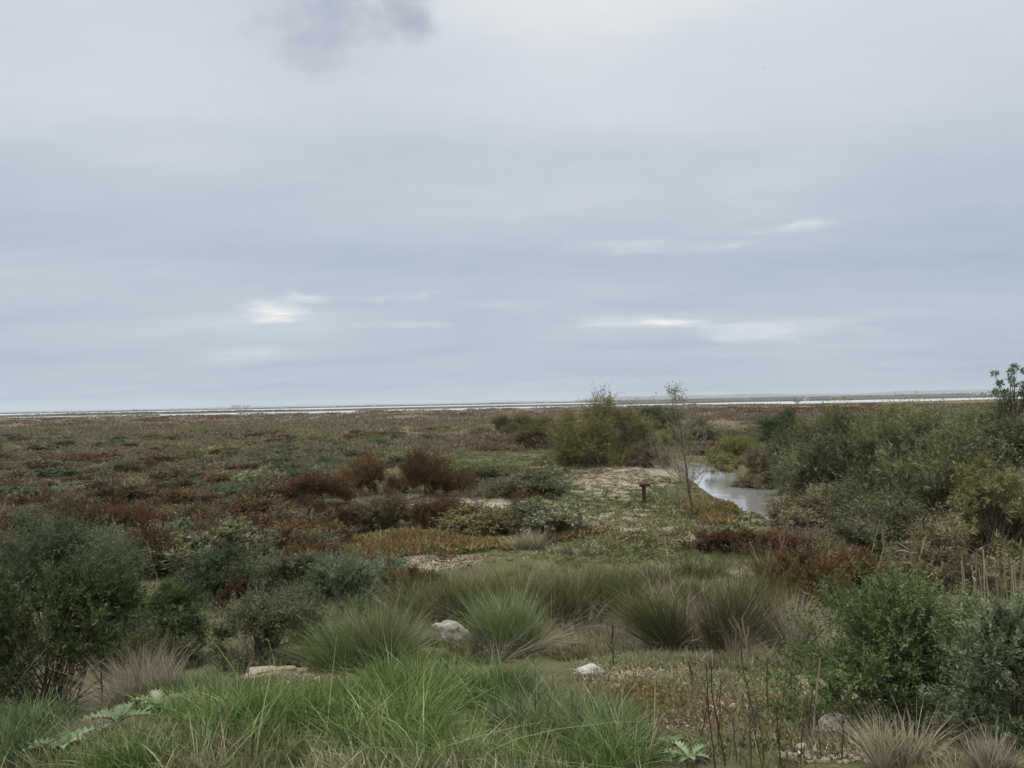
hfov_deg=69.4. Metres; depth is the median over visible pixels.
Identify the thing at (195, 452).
salt bush
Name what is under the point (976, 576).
reed
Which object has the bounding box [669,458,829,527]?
creek water
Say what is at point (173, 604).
shrub
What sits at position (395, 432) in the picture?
glasswort bush
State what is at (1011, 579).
reed
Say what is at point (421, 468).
glasswort bush
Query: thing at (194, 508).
salt bush
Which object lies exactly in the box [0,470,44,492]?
glasswort bush
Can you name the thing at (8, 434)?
salt bush
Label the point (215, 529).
glasswort bush
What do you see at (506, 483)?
salt bush
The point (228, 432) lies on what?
salt bush
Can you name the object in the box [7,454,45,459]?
salt bush
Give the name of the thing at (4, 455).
glasswort bush
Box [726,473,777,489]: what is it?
shrub
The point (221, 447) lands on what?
salt bush
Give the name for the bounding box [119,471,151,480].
glasswort bush
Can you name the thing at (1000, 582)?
reed
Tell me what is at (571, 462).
shrub
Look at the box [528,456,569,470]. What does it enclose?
salt bush
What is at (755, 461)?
shrub
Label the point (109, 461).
salt bush
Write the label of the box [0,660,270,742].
undergrowth
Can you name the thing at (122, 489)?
glasswort bush
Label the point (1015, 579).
reed
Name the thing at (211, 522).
glasswort bush
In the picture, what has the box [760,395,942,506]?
tamarisk tree
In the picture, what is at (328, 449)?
salt bush
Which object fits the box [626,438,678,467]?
shrub
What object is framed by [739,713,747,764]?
dry stalk
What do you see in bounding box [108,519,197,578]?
glasswort bush
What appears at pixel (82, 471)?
salt bush
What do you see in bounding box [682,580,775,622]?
rush tussock
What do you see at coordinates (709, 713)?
dry stalk
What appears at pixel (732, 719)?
dry stalk
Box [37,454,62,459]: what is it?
glasswort bush
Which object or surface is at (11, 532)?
glasswort bush
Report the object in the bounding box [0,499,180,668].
shrub
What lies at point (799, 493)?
shrub
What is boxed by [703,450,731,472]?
shrub
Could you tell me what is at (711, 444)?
glasswort bush
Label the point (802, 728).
dry stalk
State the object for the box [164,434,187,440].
glasswort bush
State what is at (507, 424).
shrub
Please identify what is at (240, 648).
undergrowth
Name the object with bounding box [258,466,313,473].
salt bush
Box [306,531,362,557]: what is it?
glasswort bush
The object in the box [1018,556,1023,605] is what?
reed
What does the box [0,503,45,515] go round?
glasswort bush
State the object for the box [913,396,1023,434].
tamarisk tree
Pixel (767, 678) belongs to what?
dry stalk
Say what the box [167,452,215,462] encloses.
salt bush
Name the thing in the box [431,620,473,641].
stone
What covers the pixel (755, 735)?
dry stalk
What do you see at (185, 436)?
salt bush
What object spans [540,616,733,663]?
dry grass
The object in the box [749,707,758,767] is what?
dry stalk
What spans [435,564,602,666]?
rush tussock
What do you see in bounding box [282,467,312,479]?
salt bush
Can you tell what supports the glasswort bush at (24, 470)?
on the ground at (556, 664)
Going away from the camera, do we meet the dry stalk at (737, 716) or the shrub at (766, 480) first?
the dry stalk at (737, 716)
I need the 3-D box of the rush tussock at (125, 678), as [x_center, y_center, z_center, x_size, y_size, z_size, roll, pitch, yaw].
[-3.445,2.560,6.898,1.572,0.750,2.202,0,-2,-32]
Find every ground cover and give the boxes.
[332,494,742,560]
[430,444,772,586]
[532,621,881,763]
[565,679,680,731]
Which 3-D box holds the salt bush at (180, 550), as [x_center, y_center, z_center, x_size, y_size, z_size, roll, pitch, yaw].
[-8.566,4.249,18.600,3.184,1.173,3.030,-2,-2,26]
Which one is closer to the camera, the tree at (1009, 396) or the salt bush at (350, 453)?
the tree at (1009, 396)
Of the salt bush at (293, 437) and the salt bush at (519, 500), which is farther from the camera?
the salt bush at (293, 437)
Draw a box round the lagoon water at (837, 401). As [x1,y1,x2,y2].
[0,397,1022,417]
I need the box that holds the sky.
[0,0,1023,411]
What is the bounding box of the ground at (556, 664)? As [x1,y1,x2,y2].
[0,394,1023,767]
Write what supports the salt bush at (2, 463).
on the ground at (556, 664)
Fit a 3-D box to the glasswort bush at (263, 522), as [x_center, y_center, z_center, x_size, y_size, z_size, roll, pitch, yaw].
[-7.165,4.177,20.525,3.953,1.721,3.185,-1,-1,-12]
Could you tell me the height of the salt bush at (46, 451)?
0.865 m
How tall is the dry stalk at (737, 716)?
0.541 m
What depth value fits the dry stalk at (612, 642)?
9.75 m
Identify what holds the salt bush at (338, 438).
on the ground at (556, 664)
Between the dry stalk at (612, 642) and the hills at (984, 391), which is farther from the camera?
the hills at (984, 391)
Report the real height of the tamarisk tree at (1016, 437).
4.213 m
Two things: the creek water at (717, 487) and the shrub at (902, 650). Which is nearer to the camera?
the shrub at (902, 650)
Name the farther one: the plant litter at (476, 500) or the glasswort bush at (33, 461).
the glasswort bush at (33, 461)
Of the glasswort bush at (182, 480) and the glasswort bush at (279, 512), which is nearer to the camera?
the glasswort bush at (279, 512)
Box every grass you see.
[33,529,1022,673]
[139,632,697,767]
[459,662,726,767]
[523,620,757,660]
[536,583,845,673]
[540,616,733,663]
[661,477,875,534]
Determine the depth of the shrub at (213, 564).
15.10 m
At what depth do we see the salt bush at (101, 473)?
41.15 m
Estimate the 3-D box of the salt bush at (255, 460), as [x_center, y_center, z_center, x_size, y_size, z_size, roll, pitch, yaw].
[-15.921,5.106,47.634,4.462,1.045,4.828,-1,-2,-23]
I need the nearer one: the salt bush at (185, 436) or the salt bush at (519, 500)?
the salt bush at (519, 500)
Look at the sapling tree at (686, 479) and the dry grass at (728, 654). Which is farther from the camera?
the sapling tree at (686, 479)
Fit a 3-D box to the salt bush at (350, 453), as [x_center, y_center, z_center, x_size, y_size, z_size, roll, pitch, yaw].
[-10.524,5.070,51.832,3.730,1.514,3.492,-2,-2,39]
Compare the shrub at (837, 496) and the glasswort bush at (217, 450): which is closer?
the shrub at (837, 496)
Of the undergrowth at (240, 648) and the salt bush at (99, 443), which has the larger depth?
the salt bush at (99, 443)
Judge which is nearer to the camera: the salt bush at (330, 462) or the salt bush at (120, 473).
the salt bush at (120, 473)
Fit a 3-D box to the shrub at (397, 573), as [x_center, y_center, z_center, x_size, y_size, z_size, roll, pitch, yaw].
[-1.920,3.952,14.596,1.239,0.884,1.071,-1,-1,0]
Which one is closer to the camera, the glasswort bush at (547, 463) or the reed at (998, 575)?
the reed at (998, 575)
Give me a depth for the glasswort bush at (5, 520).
22.86 m
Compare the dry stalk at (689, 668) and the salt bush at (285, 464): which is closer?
the dry stalk at (689, 668)
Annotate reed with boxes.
[896,548,923,576]
[961,553,967,598]
[972,554,977,609]
[975,556,977,598]
[978,545,990,609]
[979,547,985,603]
[983,549,984,603]
[997,556,998,600]
[997,557,1002,606]
[1002,550,1008,605]
[1003,553,1004,603]
[1007,564,1017,603]
[1009,564,1016,602]
[1011,563,1012,604]
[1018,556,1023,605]
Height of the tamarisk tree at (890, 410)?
3.743 m
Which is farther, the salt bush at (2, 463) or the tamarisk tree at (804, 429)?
the salt bush at (2, 463)
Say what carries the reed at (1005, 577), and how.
on the ground at (556, 664)
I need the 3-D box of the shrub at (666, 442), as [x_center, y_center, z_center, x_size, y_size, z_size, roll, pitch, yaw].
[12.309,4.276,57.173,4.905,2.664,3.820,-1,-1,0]
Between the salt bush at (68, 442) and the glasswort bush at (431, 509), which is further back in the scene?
the salt bush at (68, 442)
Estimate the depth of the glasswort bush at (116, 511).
20.56 m
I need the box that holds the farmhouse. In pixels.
[231,405,240,408]
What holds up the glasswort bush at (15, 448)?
on the ground at (556, 664)
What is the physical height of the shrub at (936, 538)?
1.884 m
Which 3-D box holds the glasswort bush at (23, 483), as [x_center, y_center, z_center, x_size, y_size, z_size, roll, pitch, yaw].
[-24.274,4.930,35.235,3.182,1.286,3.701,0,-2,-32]
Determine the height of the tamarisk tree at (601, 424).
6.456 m
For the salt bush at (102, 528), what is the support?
on the ground at (556, 664)
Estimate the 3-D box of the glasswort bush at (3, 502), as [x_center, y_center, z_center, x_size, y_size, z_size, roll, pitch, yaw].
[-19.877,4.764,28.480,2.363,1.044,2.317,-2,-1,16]
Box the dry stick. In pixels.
[646,716,662,767]
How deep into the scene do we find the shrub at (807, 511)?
21.07 m
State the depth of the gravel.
4.87 m
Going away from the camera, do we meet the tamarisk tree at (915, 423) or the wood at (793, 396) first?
the tamarisk tree at (915, 423)
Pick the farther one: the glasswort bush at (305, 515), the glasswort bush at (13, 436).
the glasswort bush at (13, 436)
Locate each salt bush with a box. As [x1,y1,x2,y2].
[0,442,21,447]
[0,461,14,465]
[0,482,68,498]
[0,508,41,516]
[1,433,25,437]
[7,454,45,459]
[21,444,71,451]
[23,449,72,452]
[23,465,83,480]
[29,434,76,439]
[41,459,89,466]
[43,520,127,537]
[44,440,86,446]
[44,494,104,508]
[44,497,95,524]
[53,479,115,490]
[56,474,105,483]
[69,467,91,476]
[70,529,146,571]
[73,490,109,498]
[82,457,141,475]
[85,460,115,468]
[87,468,113,478]
[90,441,120,447]
[93,469,141,478]
[96,434,137,439]
[106,438,147,443]
[115,441,162,446]
[128,529,243,572]
[133,446,157,455]
[135,462,166,468]
[135,511,199,533]
[151,512,264,572]
[161,477,215,489]
[167,434,197,437]
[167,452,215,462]
[172,497,259,521]
[180,448,206,454]
[193,459,216,463]
[195,443,250,451]
[195,484,229,495]
[202,476,272,498]
[209,431,237,435]
[209,461,290,486]
[209,468,239,473]
[215,449,243,454]
[217,453,249,458]
[229,455,301,465]
[232,452,302,465]
[256,428,285,432]
[258,461,317,470]
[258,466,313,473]
[260,453,308,460]
[265,441,296,448]
[266,449,296,454]
[281,435,307,438]
[281,439,320,444]
[281,446,326,453]
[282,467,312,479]
[299,462,340,470]
[304,445,342,452]
[308,435,343,441]
[308,467,343,475]
[311,453,354,466]
[311,458,343,466]
[330,440,367,446]
[341,446,377,456]
[358,433,388,440]
[360,449,394,457]
[362,431,388,435]
[365,435,403,442]
[368,439,393,446]
[385,448,416,467]
[390,433,410,438]
[413,425,455,431]
[413,434,440,439]
[428,502,522,535]
[445,464,485,475]
[453,476,493,485]
[471,462,507,483]
[473,479,541,498]
[486,463,511,471]
[493,472,511,482]
[497,494,594,533]
[501,460,565,479]
[504,495,553,513]
[505,465,536,472]
[512,462,586,498]
[520,477,569,499]
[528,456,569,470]
[656,425,685,429]
[685,447,710,454]
[740,426,756,431]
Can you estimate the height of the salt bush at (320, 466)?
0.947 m
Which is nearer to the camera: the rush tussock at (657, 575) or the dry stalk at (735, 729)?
the dry stalk at (735, 729)
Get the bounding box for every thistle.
[21,725,102,752]
[76,701,156,727]
[129,689,198,710]
[658,735,685,747]
[660,740,711,763]
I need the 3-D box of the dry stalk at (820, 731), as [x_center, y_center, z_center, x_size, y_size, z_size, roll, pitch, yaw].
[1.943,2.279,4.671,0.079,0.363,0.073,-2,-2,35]
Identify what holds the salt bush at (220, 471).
on the ground at (556, 664)
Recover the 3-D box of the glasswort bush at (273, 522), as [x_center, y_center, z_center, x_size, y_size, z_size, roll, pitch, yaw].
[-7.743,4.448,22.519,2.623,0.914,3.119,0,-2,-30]
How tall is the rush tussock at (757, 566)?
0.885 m
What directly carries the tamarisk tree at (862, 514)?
on the ground at (556, 664)
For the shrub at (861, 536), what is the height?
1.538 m
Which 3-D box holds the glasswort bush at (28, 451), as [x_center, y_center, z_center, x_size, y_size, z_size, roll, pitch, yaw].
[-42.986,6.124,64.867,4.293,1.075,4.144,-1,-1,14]
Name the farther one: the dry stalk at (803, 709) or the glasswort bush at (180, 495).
the glasswort bush at (180, 495)
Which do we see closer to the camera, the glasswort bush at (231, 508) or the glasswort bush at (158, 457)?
the glasswort bush at (231, 508)
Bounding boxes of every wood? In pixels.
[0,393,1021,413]
[574,392,1023,401]
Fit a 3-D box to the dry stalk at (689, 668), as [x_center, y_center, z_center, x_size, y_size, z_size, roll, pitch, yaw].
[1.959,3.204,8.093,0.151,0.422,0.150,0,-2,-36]
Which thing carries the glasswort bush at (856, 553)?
on the ground at (556, 664)
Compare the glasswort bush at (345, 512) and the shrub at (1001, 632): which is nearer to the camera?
the shrub at (1001, 632)
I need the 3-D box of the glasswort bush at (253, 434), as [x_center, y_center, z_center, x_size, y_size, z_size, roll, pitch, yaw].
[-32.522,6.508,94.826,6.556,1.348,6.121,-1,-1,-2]
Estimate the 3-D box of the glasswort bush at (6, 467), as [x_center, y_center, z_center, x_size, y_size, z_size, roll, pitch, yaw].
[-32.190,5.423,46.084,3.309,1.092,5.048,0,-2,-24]
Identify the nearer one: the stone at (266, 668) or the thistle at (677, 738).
the thistle at (677, 738)
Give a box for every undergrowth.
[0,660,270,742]
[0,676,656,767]
[1,541,1023,688]
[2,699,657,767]
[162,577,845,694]
[231,634,885,743]
[614,660,1023,767]
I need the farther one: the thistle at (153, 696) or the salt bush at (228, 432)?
the salt bush at (228, 432)
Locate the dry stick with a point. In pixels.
(655, 737)
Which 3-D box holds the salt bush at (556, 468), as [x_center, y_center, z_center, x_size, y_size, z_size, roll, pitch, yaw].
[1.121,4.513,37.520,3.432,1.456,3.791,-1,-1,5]
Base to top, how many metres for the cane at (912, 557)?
1.053 m
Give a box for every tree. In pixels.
[502,411,565,446]
[531,380,667,467]
[611,416,661,451]
[634,381,738,515]
[757,416,853,492]
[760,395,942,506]
[767,398,867,488]
[808,472,970,556]
[827,397,968,497]
[849,392,950,471]
[854,408,1023,555]
[910,387,1023,504]
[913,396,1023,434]
[931,450,1023,575]
[990,362,1023,469]
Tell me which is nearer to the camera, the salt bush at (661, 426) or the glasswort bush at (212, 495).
the glasswort bush at (212, 495)
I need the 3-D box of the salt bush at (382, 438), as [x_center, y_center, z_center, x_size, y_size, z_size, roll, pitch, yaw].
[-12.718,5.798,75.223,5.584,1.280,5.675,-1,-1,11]
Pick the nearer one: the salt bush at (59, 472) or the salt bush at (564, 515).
the salt bush at (564, 515)
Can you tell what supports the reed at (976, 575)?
on the ground at (556, 664)
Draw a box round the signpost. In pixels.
[637,481,650,502]
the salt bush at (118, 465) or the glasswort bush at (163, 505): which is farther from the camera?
the salt bush at (118, 465)
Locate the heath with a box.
[0,402,1023,566]
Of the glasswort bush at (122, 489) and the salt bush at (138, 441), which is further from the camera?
the salt bush at (138, 441)
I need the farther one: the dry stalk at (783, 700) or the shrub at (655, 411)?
the shrub at (655, 411)
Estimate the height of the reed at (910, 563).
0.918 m
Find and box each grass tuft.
[0,693,112,767]
[450,630,609,706]
[494,525,554,550]
[546,542,595,555]
[830,694,981,767]
[948,712,1023,767]
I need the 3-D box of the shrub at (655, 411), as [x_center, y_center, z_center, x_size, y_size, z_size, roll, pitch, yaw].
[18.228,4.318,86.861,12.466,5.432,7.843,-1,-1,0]
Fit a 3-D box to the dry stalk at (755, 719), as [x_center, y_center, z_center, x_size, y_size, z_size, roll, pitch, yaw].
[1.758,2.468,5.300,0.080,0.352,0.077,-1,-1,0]
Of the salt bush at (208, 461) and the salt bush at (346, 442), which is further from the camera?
the salt bush at (346, 442)
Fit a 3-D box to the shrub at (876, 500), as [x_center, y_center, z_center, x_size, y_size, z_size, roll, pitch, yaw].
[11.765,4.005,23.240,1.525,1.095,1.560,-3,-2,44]
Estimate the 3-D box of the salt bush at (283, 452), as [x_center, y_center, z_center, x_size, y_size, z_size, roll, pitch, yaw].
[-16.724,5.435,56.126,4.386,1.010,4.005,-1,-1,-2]
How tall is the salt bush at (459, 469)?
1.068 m
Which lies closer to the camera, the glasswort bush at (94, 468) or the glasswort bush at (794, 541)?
the glasswort bush at (794, 541)
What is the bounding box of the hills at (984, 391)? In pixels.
[561,388,1023,401]
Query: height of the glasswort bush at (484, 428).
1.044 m
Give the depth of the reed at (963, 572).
13.12 m
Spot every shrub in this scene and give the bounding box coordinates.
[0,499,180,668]
[0,537,174,717]
[113,573,239,669]
[160,538,290,608]
[166,578,345,677]
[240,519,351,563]
[249,544,336,596]
[284,541,419,619]
[468,412,538,434]
[539,444,592,465]
[621,402,716,430]
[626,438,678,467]
[657,425,701,451]
[684,424,747,441]
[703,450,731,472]
[707,432,771,464]
[714,536,1023,745]
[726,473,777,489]
[727,443,778,479]
[744,406,806,453]
[746,439,780,475]
[755,466,814,492]
[757,482,836,533]
[774,481,827,501]
[799,463,884,520]
[809,515,894,563]
[858,495,887,509]
[867,487,937,520]
[873,506,1023,598]
[914,581,1023,752]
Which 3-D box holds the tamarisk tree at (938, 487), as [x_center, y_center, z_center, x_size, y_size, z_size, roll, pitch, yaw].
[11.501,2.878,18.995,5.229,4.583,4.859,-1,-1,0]
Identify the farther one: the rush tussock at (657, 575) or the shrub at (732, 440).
the shrub at (732, 440)
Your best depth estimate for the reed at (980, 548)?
13.05 m
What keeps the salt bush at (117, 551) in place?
on the ground at (556, 664)
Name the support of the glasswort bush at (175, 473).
on the ground at (556, 664)
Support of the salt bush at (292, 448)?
on the ground at (556, 664)
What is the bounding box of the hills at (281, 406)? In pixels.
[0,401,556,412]
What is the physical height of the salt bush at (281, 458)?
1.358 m
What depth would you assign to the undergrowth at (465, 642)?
8.43 m
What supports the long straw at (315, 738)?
on the ground at (556, 664)
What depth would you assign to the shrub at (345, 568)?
14.91 m
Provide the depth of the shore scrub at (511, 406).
725.06 m
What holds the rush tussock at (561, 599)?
on the ground at (556, 664)
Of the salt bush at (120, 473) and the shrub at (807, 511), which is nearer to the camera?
the shrub at (807, 511)
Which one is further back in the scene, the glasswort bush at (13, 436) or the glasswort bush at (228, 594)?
the glasswort bush at (13, 436)
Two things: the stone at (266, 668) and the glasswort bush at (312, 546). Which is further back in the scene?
the glasswort bush at (312, 546)
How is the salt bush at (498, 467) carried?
on the ground at (556, 664)
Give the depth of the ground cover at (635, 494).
24.73 m
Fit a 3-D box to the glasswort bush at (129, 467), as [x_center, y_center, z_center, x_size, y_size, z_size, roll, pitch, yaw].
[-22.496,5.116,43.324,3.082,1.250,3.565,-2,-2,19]
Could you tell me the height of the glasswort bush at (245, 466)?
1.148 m
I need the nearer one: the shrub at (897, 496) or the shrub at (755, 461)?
the shrub at (897, 496)
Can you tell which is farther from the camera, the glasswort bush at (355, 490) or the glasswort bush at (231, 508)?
the glasswort bush at (355, 490)
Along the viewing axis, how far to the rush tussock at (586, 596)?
12.99 m
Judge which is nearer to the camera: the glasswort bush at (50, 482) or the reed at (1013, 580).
the reed at (1013, 580)
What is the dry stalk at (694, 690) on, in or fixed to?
on the ground at (556, 664)
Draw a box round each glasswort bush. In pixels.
[0,434,34,443]
[0,451,19,458]
[0,465,14,470]
[0,466,42,479]
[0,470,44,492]
[0,493,18,501]
[0,498,18,506]
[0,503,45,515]
[0,509,56,533]
[1,526,23,539]
[2,434,25,440]
[2,479,37,489]
[2,489,69,507]
[3,445,24,451]
[3,491,188,541]
[4,440,43,444]
[5,448,44,453]
[8,486,110,513]
[11,457,63,469]
[19,459,75,471]
[25,478,65,487]
[27,433,64,435]
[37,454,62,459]
[45,451,116,462]
[54,473,108,485]
[74,476,129,491]
[83,474,163,505]
[84,452,124,457]
[85,463,113,472]
[86,455,112,464]
[92,446,122,451]
[94,473,170,497]
[98,460,144,473]
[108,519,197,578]
[112,516,179,545]
[119,441,139,446]
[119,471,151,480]
[122,474,177,497]
[125,444,166,452]
[129,501,172,510]
[131,433,176,439]
[134,452,178,462]
[136,455,166,466]
[139,460,213,483]
[147,486,203,507]
[152,501,193,515]
[158,499,233,532]
[162,459,229,471]
[162,493,263,520]
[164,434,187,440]
[164,470,210,489]
[165,522,247,550]
[176,488,226,502]
[193,471,237,486]
[197,504,278,531]
[203,436,252,441]
[205,444,240,455]
[213,576,252,607]
[220,460,264,470]
[221,482,312,504]
[224,471,320,506]
[231,516,352,566]
[232,486,299,516]
[238,430,276,437]
[248,515,288,526]
[249,534,342,580]
[253,501,312,524]
[258,466,363,507]
[259,518,362,544]
[263,433,293,438]
[263,437,291,443]
[282,499,346,537]
[288,491,362,529]
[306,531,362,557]
[322,488,366,495]
[330,449,413,493]
[330,483,438,536]
[338,432,363,439]
[377,441,487,497]
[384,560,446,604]
[386,430,408,435]
[401,493,480,530]
[472,426,493,430]
[499,484,530,498]
[518,481,551,497]
[529,460,569,472]
[673,525,759,555]
[689,442,718,447]
[733,538,881,627]
[744,526,790,553]
[748,529,835,559]
[802,543,910,603]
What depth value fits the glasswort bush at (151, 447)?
63.96 m
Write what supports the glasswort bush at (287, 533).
on the ground at (556, 664)
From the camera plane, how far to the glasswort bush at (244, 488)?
30.28 m
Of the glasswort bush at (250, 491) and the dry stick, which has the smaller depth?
the dry stick
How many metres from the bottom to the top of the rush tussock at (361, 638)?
1.388 m
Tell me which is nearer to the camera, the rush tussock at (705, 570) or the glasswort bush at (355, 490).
the rush tussock at (705, 570)
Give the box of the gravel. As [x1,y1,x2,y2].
[565,465,948,763]
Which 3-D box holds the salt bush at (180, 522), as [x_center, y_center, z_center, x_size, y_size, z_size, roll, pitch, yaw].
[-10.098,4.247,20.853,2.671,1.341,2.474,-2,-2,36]
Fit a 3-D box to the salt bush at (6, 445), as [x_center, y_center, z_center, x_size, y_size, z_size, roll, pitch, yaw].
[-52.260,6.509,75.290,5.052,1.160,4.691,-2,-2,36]
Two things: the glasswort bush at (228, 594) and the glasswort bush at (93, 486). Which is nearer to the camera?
the glasswort bush at (228, 594)
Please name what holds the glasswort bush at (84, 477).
on the ground at (556, 664)
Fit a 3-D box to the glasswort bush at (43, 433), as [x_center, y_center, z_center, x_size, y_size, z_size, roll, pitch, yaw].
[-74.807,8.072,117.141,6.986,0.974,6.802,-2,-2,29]
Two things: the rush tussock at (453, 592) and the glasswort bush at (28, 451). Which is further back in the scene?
the glasswort bush at (28, 451)
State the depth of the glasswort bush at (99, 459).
51.96 m
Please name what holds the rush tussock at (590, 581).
on the ground at (556, 664)
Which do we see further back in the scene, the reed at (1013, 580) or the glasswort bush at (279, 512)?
the glasswort bush at (279, 512)
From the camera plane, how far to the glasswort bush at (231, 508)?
23.48 m
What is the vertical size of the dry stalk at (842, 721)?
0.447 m
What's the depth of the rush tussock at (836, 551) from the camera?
16.29 m
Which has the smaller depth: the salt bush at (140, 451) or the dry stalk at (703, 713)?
the dry stalk at (703, 713)
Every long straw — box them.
[300,722,326,762]
[623,715,647,737]
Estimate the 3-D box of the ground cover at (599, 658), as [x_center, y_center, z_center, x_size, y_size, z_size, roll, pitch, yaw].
[1.706,3.344,9.071,3.280,1.536,8.197,-1,-1,-6]
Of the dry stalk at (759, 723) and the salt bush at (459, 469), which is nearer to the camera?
the dry stalk at (759, 723)
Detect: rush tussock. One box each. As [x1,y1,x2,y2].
[50,618,216,719]
[266,569,474,674]
[344,565,482,626]
[402,548,564,631]
[404,562,477,594]
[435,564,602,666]
[442,548,623,623]
[499,551,655,631]
[543,548,708,621]
[560,564,647,604]
[570,529,834,659]
[595,576,700,634]
[629,555,685,591]
[630,544,742,580]
[650,569,725,607]
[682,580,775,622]
[703,564,855,655]
[736,542,811,581]
[802,540,912,583]
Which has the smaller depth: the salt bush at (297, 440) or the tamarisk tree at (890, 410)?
the tamarisk tree at (890, 410)
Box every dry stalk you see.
[96,664,102,713]
[141,535,157,579]
[606,619,614,665]
[682,657,695,685]
[682,686,697,730]
[689,656,701,722]
[699,685,706,736]
[702,664,715,767]
[709,657,725,765]
[713,680,726,752]
[725,707,738,760]
[728,595,755,671]
[731,699,739,760]
[733,682,745,745]
[739,640,753,716]
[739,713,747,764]
[745,702,762,767]
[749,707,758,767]
[750,702,760,746]
[751,688,765,759]
[759,660,773,709]
[773,705,781,767]
[775,663,787,732]
[796,694,807,764]
[797,686,810,739]
[805,683,815,734]
[810,685,821,756]
[811,660,820,737]
[813,716,825,766]
[833,698,846,759]
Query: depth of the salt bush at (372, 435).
77.41 m
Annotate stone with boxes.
[244,665,308,678]
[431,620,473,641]
[576,663,604,675]
[795,743,806,752]
[816,713,857,735]
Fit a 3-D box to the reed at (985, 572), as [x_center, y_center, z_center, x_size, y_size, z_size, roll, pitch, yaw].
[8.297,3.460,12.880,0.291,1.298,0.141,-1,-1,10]
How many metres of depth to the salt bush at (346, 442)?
67.96 m
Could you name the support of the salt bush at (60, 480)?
on the ground at (556, 664)
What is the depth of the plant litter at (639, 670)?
7.19 m
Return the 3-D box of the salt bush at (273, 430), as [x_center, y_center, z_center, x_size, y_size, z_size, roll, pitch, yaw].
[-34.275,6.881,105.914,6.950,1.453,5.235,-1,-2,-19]
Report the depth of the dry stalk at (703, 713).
5.67 m
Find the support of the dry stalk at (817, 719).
on the ground at (556, 664)
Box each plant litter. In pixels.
[233,624,969,760]
[294,462,759,581]
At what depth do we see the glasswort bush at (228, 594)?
14.58 m
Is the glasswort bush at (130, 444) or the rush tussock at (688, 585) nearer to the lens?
the rush tussock at (688, 585)
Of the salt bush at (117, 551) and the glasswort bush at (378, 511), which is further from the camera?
the glasswort bush at (378, 511)
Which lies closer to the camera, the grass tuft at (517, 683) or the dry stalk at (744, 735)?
the dry stalk at (744, 735)
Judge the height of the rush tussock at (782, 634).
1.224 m
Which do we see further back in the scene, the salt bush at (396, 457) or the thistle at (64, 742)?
the salt bush at (396, 457)
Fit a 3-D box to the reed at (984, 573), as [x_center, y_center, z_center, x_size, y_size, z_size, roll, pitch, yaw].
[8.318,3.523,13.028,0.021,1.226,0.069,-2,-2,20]
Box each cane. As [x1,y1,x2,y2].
[874,529,883,584]
[896,542,915,577]
[917,536,926,581]
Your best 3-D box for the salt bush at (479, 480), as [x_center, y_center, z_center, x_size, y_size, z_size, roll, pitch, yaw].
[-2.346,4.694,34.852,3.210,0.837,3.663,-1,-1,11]
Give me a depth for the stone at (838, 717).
5.56 m
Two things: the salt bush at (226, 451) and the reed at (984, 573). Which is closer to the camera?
the reed at (984, 573)
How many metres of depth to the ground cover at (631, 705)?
6.36 m
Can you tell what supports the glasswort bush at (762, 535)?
on the ground at (556, 664)
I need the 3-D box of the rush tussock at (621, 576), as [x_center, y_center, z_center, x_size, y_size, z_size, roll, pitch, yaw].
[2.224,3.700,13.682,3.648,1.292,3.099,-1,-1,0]
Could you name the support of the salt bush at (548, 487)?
on the ground at (556, 664)
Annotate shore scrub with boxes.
[0,395,1018,416]
[10,409,303,415]
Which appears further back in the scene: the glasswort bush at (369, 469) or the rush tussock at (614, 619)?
the glasswort bush at (369, 469)
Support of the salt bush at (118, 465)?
on the ground at (556, 664)
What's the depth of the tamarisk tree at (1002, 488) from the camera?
16.97 m
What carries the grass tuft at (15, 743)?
on the ground at (556, 664)
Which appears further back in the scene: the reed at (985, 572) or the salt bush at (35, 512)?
the salt bush at (35, 512)
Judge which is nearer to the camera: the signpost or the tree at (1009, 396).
the tree at (1009, 396)
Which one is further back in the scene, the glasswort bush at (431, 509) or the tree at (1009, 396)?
the glasswort bush at (431, 509)
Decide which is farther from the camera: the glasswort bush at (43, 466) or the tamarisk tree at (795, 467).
the glasswort bush at (43, 466)
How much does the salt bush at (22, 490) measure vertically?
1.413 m
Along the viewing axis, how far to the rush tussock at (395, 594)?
13.36 m
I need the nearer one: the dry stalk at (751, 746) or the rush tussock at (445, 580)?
the dry stalk at (751, 746)
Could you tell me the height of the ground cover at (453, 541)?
0.516 m
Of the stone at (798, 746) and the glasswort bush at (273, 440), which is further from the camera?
the glasswort bush at (273, 440)

